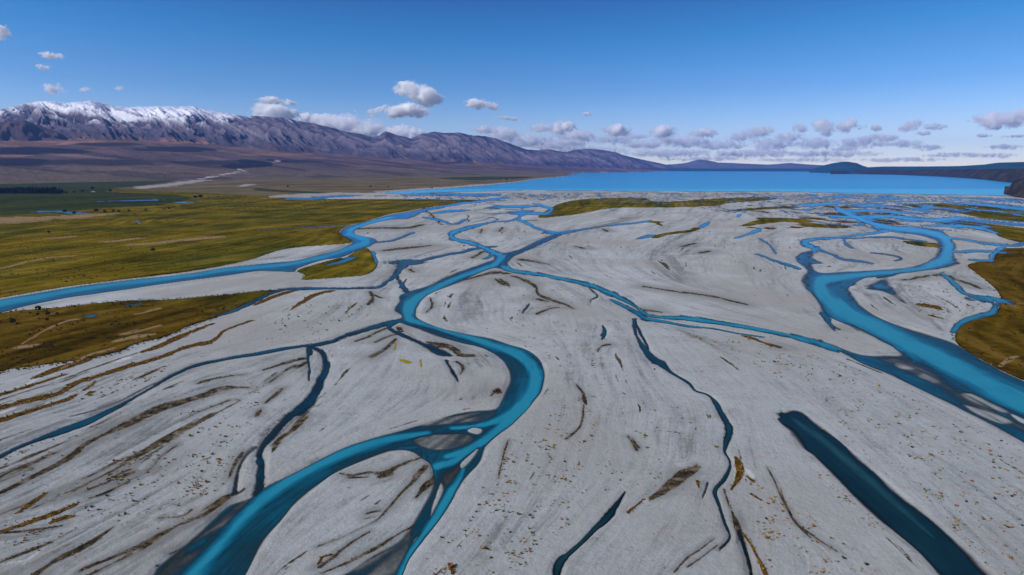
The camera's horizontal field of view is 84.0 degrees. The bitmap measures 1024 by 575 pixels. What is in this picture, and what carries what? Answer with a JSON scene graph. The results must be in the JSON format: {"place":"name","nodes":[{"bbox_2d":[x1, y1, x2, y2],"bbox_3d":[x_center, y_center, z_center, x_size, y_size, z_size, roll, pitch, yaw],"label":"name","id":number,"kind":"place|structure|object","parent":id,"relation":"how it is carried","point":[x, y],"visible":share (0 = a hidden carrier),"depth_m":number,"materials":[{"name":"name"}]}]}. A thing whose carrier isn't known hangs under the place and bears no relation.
{"place":"outdoors","nodes":[
{"label":"outdoors","id":0,"kind":"place"},
{"bbox_2d":[0,120,81,140],"bbox_3d":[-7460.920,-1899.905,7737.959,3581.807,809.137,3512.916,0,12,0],"label":"foothill","id":1,"kind":"structure","parent":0,"point":[20,130],"depth_m":7867.95,"materials":[{"name":"grey stone"}]},
{"bbox_2d":[0,287,274,372],"bbox_3d":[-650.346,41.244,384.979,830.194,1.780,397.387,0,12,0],"label":"meadow","id":2,"kind":"structure","parent":0,"point":[155,322],"depth_m":440.12,"materials":[{"name":"green plant"}]},
{"bbox_2d":[0,195,443,316],"bbox_3d":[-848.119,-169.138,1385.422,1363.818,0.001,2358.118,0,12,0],"label":"river","id":3,"kind":"structure","parent":0,"point":[360,242],"depth_m":678.66,"materials":[{"name":"liquid"}]},
{"bbox_2d":[0,184,475,287],"bbox_3d":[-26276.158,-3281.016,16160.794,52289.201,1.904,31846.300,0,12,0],"label":"meadow","id":4,"kind":"structure","parent":0,"point":[217,210],"depth_m":1122.70,"materials":[{"name":"green plant"}]},
{"bbox_2d":[17,172,599,197],"bbox_3d":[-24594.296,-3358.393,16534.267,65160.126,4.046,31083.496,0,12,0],"label":"grassy plain","id":5,"kind":"structure","parent":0,"point":[295,188],"depth_m":4158.33,"materials":[{"name":"plant"}]},
{"bbox_2d":[0,140,665,183],"bbox_3d":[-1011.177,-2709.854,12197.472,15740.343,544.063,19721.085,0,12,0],"label":"hillside","id":6,"kind":"structure","parent":0,"point":[59,161],"depth_m":7417.79,"materials":[{"name":"brown soil"}]},
{"bbox_2d":[291,247,377,280],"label":"meadow","id":7,"kind":"structure","parent":0,"point":[364,258],"depth_m":687.99,"materials":[{"name":"green plant"}]},
{"bbox_2d":[0,101,685,169],"bbox_3d":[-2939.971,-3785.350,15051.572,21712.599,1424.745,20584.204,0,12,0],"label":"mountain","id":8,"kind":"structure","parent":0,"point":[90,120],"depth_m":12176.85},
{"bbox_2d":[157,203,842,574],"bbox_3d":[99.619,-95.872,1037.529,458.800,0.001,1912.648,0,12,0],"label":"river","id":9,"kind":"structure","parent":0,"point":[231,547],"depth_m":247.47,"materials":[{"name":"liquid"}]},
{"bbox_2d":[0,193,1019,574],"bbox_3d":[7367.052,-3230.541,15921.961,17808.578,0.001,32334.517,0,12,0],"label":"stream","id":10,"kind":"structure","parent":0,"point":[306,403],"depth_m":342.21,"materials":[{"name":"liquid"}]},
{"bbox_2d":[0,171,1023,574],"bbox_3d":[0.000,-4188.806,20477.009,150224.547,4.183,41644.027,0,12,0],"label":"riverbed","id":11,"kind":"structure","parent":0,"point":[380,381],"depth_m":285.50,"materials":[{"name":"grey gravel"}]},
{"bbox_2d":[0,276,1023,574],"bbox_3d":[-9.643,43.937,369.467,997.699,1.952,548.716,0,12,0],"label":"ground cover","id":12,"kind":"object","parent":11,"relation":"on","point":[418,476],"visible":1,"depth_m":237.77,"materials":[{"name":"brown plant"}]},
{"bbox_2d":[0,210,1023,373],"bbox_3d":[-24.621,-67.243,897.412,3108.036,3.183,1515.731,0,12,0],"label":"scrub","id":13,"kind":"object","parent":11,"relation":"on","point":[65,362],"visible":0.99,"depth_m":502.37,"materials":[{"name":"green plant"}]},
{"bbox_2d":[0,0,1023,166],"label":"sky","id":14,"kind":"structure","parent":0,"point":[868,83],"materials":[{"name":"blue"}]},
{"bbox_2d":[539,197,800,238],"bbox_3d":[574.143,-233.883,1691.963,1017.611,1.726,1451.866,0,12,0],"label":"meadow","id":15,"kind":"structure","parent":0,"point":[576,207],"depth_m":1790.35,"materials":[{"name":"green plant"}]},
{"bbox_2d":[334,188,1023,269],"bbox_3d":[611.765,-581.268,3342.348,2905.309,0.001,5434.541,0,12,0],"label":"braided water","id":16,"kind":"structure","parent":0,"point":[866,219],"depth_m":1594.24,"materials":[{"name":"blue liquid"}]},
{"bbox_2d":[386,171,1011,195],"bbox_3d":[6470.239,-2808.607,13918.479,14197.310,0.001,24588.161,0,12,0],"label":"lake","id":17,"kind":"structure","parent":0,"point":[787,181],"depth_m":4431.52,"materials":[{"name":"liquid"}]},
{"bbox_2d":[651,168,809,171],"bbox_3d":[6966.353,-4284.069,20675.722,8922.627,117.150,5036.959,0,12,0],"label":"shore","id":18,"kind":"structure","parent":0,"point":[742,169],"depth_m":19942.49,"materials":[{"name":"blue"}]},
{"bbox_2d":[666,159,822,168],"bbox_3d":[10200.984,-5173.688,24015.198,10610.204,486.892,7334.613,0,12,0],"label":"hill","id":19,"kind":"structure","parent":0,"point":[706,164],"depth_m":23532.11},
{"bbox_2d":[553,411,984,574],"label":"pond","id":20,"kind":"structure","parent":0,"point":[940,550],"depth_m":205.83,"materials":[{"name":"liquid"}]},
{"bbox_2d":[809,162,865,172],"bbox_3d":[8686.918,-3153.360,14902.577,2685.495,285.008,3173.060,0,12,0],"label":"wooded hill","id":21,"kind":"structure","parent":0,"point":[827,168],"depth_m":14296.71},
{"bbox_2d":[796,225,1023,440],"bbox_3d":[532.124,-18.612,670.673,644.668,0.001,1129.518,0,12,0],"label":"river","id":22,"kind":"structure","parent":0,"point":[955,367],"depth_m":408.36,"materials":[{"name":"liquid"}]},
{"bbox_2d":[801,203,1023,245],"bbox_3d":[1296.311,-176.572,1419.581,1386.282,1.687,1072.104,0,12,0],"label":"meadow","id":23,"kind":"structure","parent":0,"point":[1014,233],"depth_m":1271.17,"materials":[{"name":"green plant"}]},
{"bbox_2d":[830,168,1023,182],"bbox_3d":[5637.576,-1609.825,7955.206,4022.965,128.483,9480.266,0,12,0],"label":"shore land","id":24,"kind":"structure","parent":0,"point":[1007,175],"depth_m":7120.66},
{"bbox_2d":[831,162,1023,173],"bbox_3d":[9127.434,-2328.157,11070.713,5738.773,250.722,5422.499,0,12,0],"label":"wooded ridge","id":25,"kind":"structure","parent":0,"point":[1010,165],"depth_m":10930.11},
{"bbox_2d":[916,245,1023,379],"bbox_3d":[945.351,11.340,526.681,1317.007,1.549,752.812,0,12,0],"label":"meadow","id":26,"kind":"structure","parent":0,"point":[996,332],"depth_m":442.11,"materials":[{"name":"plant"}]},
{"bbox_2d":[1004,179,1023,197],"bbox_3d":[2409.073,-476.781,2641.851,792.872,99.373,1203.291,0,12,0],"label":"headland","id":27,"kind":"structure","parent":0,"point":[1015,188],"depth_m":2501.38,"materials":[{"name":"grey stone"}]}
]}

